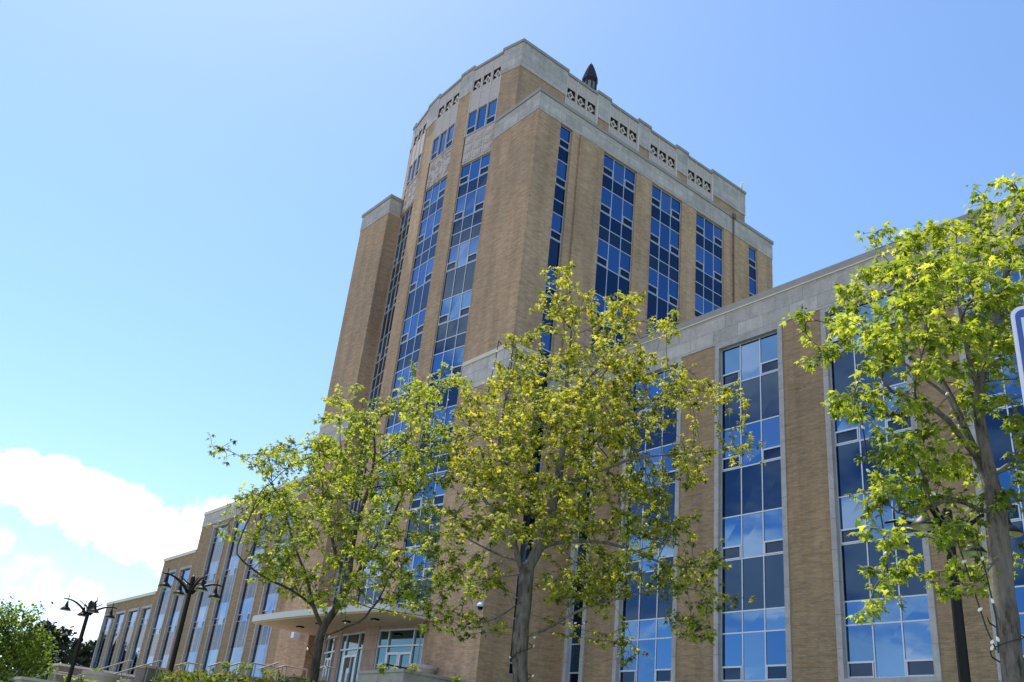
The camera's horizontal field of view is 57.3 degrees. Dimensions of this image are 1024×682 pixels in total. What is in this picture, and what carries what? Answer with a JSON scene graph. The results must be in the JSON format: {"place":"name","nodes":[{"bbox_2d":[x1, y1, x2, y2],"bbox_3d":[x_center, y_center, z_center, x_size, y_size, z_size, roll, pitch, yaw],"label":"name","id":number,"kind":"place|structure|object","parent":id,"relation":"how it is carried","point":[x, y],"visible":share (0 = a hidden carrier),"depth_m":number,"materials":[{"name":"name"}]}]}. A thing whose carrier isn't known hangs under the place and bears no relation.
{"place":"outdoors","nodes":[
{"label":"outdoors","id":0,"kind":"place"},
{"bbox_2d":[123,679,139,681],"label":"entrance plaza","id":1,"kind":"structure","parent":0,"point":[129,680],"depth_m":48.59,"materials":[{"name":"grey concrete"}]},
{"bbox_2d":[77,660,132,679],"bbox_3d":[-21.032,17.201,48.297,2.584,1.830,0.068,25,-31,-33],"label":"handrail","id":2,"kind":"object","parent":1,"relation":"on","point":[118,667],"visible":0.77,"depth_m":48.89,"materials":[{"name":"metal"}]},
{"bbox_2d":[0,0,1023,668],"label":"sky","id":3,"kind":"structure","parent":0,"point":[187,187],"materials":[{"name":"blue"}]},
{"bbox_3d":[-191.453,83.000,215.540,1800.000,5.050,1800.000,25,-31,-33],"label":"ground","id":4,"kind":"structure","parent":0,"visible":0},
{"bbox_2d":[0,591,67,681],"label":"leafy tree","id":5,"kind":"object","parent":4,"relation":"on","point":[13,649],"visible":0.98,"depth_m":37.42,"materials":[{"name":"green plant"}]},
{"bbox_2d":[13,676,56,681],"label":"planter wall","id":6,"kind":"structure","parent":4,"relation":"on","point":[22,679],"depth_m":35.73,"materials":[{"name":"concrete"}]},
{"bbox_2d":[63,675,97,681],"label":"shrub","id":7,"kind":"object","parent":6,"relation":"on","point":[74,679],"visible":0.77,"depth_m":37.30,"materials":[{"name":"green plant"}]},
{"bbox_2d":[13,618,65,679],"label":"pine tree","id":8,"kind":"object","parent":4,"relation":"on","point":[49,626],"visible":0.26,"depth_m":101.97,"materials":[{"name":"green plant"}]},
{"bbox_2d":[47,626,86,669],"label":"pine tree","id":9,"kind":"object","parent":4,"relation":"on","point":[65,638],"visible":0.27,"depth_m":105.75,"materials":[{"name":"green plant"}]},
{"bbox_2d":[58,637,86,661],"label":"pine tree","id":10,"kind":"object","parent":4,"relation":"on","point":[74,642],"visible":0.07,"depth_m":113.02,"materials":[{"name":"green plant"}]},
{"bbox_2d":[71,639,94,667],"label":"pine tree","id":11,"kind":"object","parent":4,"relation":"on","point":[84,651],"visible":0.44,"depth_m":109.73,"materials":[{"name":"green plant"}]},
{"bbox_2d":[60,595,116,681],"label":"street lamp","id":12,"kind":"object","parent":4,"relation":"on","point":[91,608],"visible":1,"depth_m":36.03,"materials":[{"name":"black metal"}]},
{"bbox_2d":[49,663,134,681],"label":"retaining wall","id":13,"kind":"structure","parent":4,"relation":"on","point":[78,670],"depth_m":53.24,"materials":[{"name":"concrete"}]},
{"bbox_2d":[89,638,97,652],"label":"pine tree","id":14,"kind":"object","parent":4,"relation":"on","point":[94,643],"visible":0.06,"depth_m":122.60,"materials":[{"name":"green plant"}]},
{"bbox_2d":[82,670,119,681],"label":"bowl planter","id":15,"kind":"object","parent":4,"relation":"on","point":[90,676],"visible":0.99,"depth_m":38.69,"materials":[{"name":"concrete"}]},
{"bbox_2d":[91,667,124,681],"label":"shrub","id":16,"kind":"object","parent":15,"relation":"in","point":[101,670],"visible":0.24,"depth_m":39.44,"materials":[{"name":"green plant"}]},
{"bbox_2d":[113,660,161,681],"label":"handrail","id":17,"kind":"object","parent":4,"relation":"on","point":[158,661],"visible":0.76,"depth_m":47.45,"materials":[{"name":"metal"}]},
{"bbox_2d":[134,665,213,681],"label":"retaining wall","id":18,"kind":"structure","parent":4,"relation":"on","point":[140,674],"depth_m":48.95,"materials":[{"name":"grey concrete"}]},
{"bbox_2d":[175,662,198,672],"bbox_3d":[-16.395,16.683,46.941,1.210,1.170,0.068,25,-31,-33],"label":"handrail","id":19,"kind":"object","parent":4,"relation":"on","point":[177,665],"visible":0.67,"depth_m":47.12,"materials":[{"name":"metal"}]},
{"bbox_2d":[158,568,221,680],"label":"street lamp","id":20,"kind":"object","parent":4,"relation":"on","point":[190,589],"visible":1,"depth_m":29.37,"materials":[{"name":"black metal"}]},
{"bbox_2d":[208,662,230,674],"bbox_3d":[-14.219,16.091,45.218,1.134,1.186,0.068,25,-31,-33],"label":"handrail","id":21,"kind":"object","parent":4,"relation":"on","point":[217,666],"visible":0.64,"depth_m":45.30,"materials":[{"name":"metal"}]},
{"bbox_2d":[220,661,231,669],"bbox_3d":[-13.442,15.201,43.925,0.510,0.379,0.762,25,-31,-33],"label":"shrub","id":22,"kind":"object","parent":4,"relation":"on","point":[223,664],"visible":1,"depth_m":43.82,"materials":[{"name":"green plant"}]},
{"bbox_2d":[223,662,243,678],"bbox_3d":[-13.193,15.711,44.121,1.038,1.261,0.068,25,-31,-33],"label":"handrail","id":23,"kind":"object","parent":4,"relation":"on","point":[236,666],"visible":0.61,"depth_m":44.37,"materials":[{"name":"metal"}]},
{"bbox_2d":[151,663,322,681],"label":"hedge","id":24,"kind":"object","parent":4,"relation":"on","point":[186,676],"visible":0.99,"depth_m":13.99,"materials":[{"name":"green plant"}]},
{"bbox_2d":[235,662,252,671],"bbox_3d":[-12.367,15.061,43.266,0.853,0.519,0.620,-8,-29,27],"label":"shrub","id":25,"kind":"object","parent":4,"relation":"on","point":[244,665],"visible":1,"depth_m":43.23,"materials":[{"name":"green plant"}]},
{"bbox_2d":[236,674,276,681],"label":"retaining wall","id":26,"kind":"structure","parent":4,"relation":"on","point":[254,677],"depth_m":46.21,"materials":[{"name":"grey concrete"}]},
{"bbox_2d":[245,662,273,681],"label":"handrail","id":27,"kind":"object","parent":4,"relation":"on","point":[255,667],"visible":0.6,"depth_m":44.16,"materials":[{"name":"metal"}]},
{"bbox_2d":[258,666,270,674],"bbox_3d":[-11.421,15.193,43.161,0.613,0.391,0.478,-5,-28,21],"label":"shrub","id":28,"kind":"object","parent":4,"relation":"on","point":[265,672],"visible":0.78,"depth_m":43.10,"materials":[{"name":"green plant"}]},
{"bbox_2d":[259,662,278,678],"bbox_3d":[-11.063,15.105,42.352,0.922,1.292,0.068,25,-31,-33],"label":"handrail","id":29,"kind":"object","parent":4,"relation":"on","point":[264,667],"visible":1,"depth_m":42.48,"materials":[{"name":"metal"}]},
{"bbox_2d":[275,665,307,681],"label":"handrail","id":30,"kind":"object","parent":4,"relation":"on","point":[286,666],"visible":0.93,"depth_m":42.91,"materials":[{"name":"metal"}]},
{"bbox_2d":[283,675,330,681],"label":"retaining wall","id":31,"kind":"structure","parent":4,"relation":"on","point":[297,677],"depth_m":42.99,"materials":[{"name":"grey concrete"}]},
{"bbox_2d":[268,670,284,679],"bbox_3d":[-10.983,15.491,43.441,0.598,0.504,0.851,59,-57,-59],"label":"shrub","id":32,"kind":"object","parent":31,"relation":"on","point":[278,676],"visible":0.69,"depth_m":43.41,"materials":[{"name":"green plant"}]},
{"bbox_2d":[319,666,333,681],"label":"handrail","id":33,"kind":"object","parent":4,"relation":"on","point":[324,672],"visible":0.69,"depth_m":41.38,"materials":[{"name":"metal"}]},
{"bbox_2d":[287,674,377,681],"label":"hedge","id":34,"kind":"object","parent":4,"relation":"on","point":[294,679],"visible":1,"depth_m":13.16,"materials":[{"name":"green plant"}]},
{"bbox_2d":[206,360,487,681],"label":"maple tree","id":35,"kind":"object","parent":4,"relation":"on","point":[353,478],"visible":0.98,"depth_m":14.40,"materials":[{"name":"green plant"}]},
{"bbox_2d":[245,368,450,671],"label":"string lights","id":36,"kind":"object","parent":35,"relation":"attached to","point":[381,531],"visible":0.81,"depth_m":14.64,"materials":[{"name":"white plastic"}]},
{"bbox_2d":[357,669,469,681],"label":"planter wall","id":37,"kind":"structure","parent":4,"relation":"on","point":[397,675],"depth_m":39.34,"materials":[{"name":"concrete"}]},
{"bbox_2d":[376,663,396,673],"bbox_3d":[-5.358,13.988,39.929,0.943,0.477,0.741,25,-31,-33],"label":"shrub","id":38,"kind":"object","parent":37,"relation":"on","point":[381,668],"visible":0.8,"depth_m":39.77,"materials":[{"name":"green plant"}]},
{"bbox_2d":[376,663,410,668],"bbox_3d":[-5.267,14.854,41.514,2.185,0.938,0.070,25,-31,-33],"label":"handrail","id":39,"kind":"object","parent":37,"relation":"on","point":[393,666],"visible":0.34,"depth_m":41.71,"materials":[{"name":"grey metal"}]},
{"bbox_2d":[407,663,419,672],"bbox_3d":[-4.123,13.662,39.021,0.498,0.489,0.661,-7,-29,25],"label":"shrub","id":40,"kind":"object","parent":37,"relation":"on","point":[412,667],"visible":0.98,"depth_m":38.96,"materials":[{"name":"green plant"}]},
{"bbox_2d":[405,663,437,673],"bbox_3d":[-4.149,15.123,42.692,1.483,0.600,1.483,25,-31,-33],"label":"bowl planter","id":41,"kind":"object","parent":37,"relation":"on","point":[429,669],"visible":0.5,"depth_m":42.22,"materials":[{"name":"concrete"}]},
{"bbox_2d":[451,674,462,681],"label":"shrub","id":42,"kind":"object","parent":4,"relation":"on","point":[457,679],"visible":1,"depth_m":39.34,"materials":[{"name":"green plant"}]},
{"bbox_2d":[90,38,1023,681],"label":"office building","id":43,"kind":"structure","parent":4,"relation":"on","point":[528,162],"depth_m":48.21,"materials":[{"name":"brown brick"}]},
{"bbox_2d":[291,632,301,638],"bbox_3d":[-12.285,16.820,53.487,0.550,0.320,0.340,25,-31,-33],"label":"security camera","id":44,"kind":"object","parent":43,"relation":"attached to","point":[295,635],"visible":0.93,"depth_m":53.33,"materials":[{"name":"white plastic"}]},
{"bbox_2d":[406,155,420,187],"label":"crown window","id":45,"kind":"structure","parent":43,"relation":"in","point":[414,166],"depth_m":66.57,"materials":[{"name":"blue glass"}]},
{"bbox_2d":[430,124,454,160],"bbox_3d":[-4.640,-13.344,63.120,0.085,1.916,2.682,23,-31,-31],"label":"crown window","id":46,"kind":"structure","parent":43,"relation":"in","point":[450,134],"depth_m":63.24,"materials":[{"name":"blue glass"}]},
{"bbox_2d":[477,601,484,609],"bbox_3d":[-1.353,11.732,41.524,0.438,0.409,0.320,25,-31,-33],"label":"security camera","id":47,"kind":"object","parent":43,"relation":"attached to","point":[480,606],"visible":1,"depth_m":41.37,"materials":[{"name":"white plastic"}]},
{"bbox_2d":[466,99,496,134],"bbox_3d":[-1.928,-14.395,60.351,2.663,1.916,0.085,-18,-35,40],"label":"crown window","id":48,"kind":"structure","parent":43,"relation":"in","point":[492,105],"depth_m":60.42,"materials":[{"name":"blue glass"}]},
{"bbox_2d":[422,260,765,681],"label":"maple tree","id":49,"kind":"object","parent":4,"relation":"on","point":[587,412],"visible":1,"depth_m":13.24,"materials":[{"name":"green plant"}]},
{"bbox_2d":[470,341,699,679],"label":"string lights","id":50,"kind":"object","parent":49,"relation":"hanging from","point":[533,646],"visible":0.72,"depth_m":12.75,"materials":[{"name":"white plastic"}]},
{"bbox_2d":[779,173,1023,681],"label":"maple tree","id":51,"kind":"object","parent":4,"relation":"on","point":[883,345],"visible":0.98,"depth_m":7.54,"materials":[{"name":"green plant"}]},
{"bbox_2d":[860,272,1023,662],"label":"string lights","id":52,"kind":"object","parent":51,"relation":"hanging from","point":[993,646],"visible":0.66,"depth_m":7.05,"materials":[{"name":"white plastic"}]},
{"bbox_2d":[884,488,1022,681],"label":"street lamp","id":53,"kind":"object","parent":4,"relation":"on","point":[962,658],"visible":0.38,"depth_m":13.79,"materials":[{"name":"black metal"}]},
{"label":"pavement","id":54,"kind":"structure","parent":0,"visible":0},
{"bbox_2d":[1010,306,1023,403],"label":"parking sign","id":55,"kind":"object","parent":54,"relation":"on","point":[1017,318],"visible":1,"depth_m":3.90,"materials":[{"name":"white metal"}]},
{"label":"entrance steps","id":56,"kind":"object","parent":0,"visible":0},
{"bbox_2d":[33,671,67,680],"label":"handrail","id":57,"kind":"object","parent":56,"relation":"on","point":[54,675],"visible":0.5,"depth_m":50.61,"materials":[{"name":"metal"}]}
]}

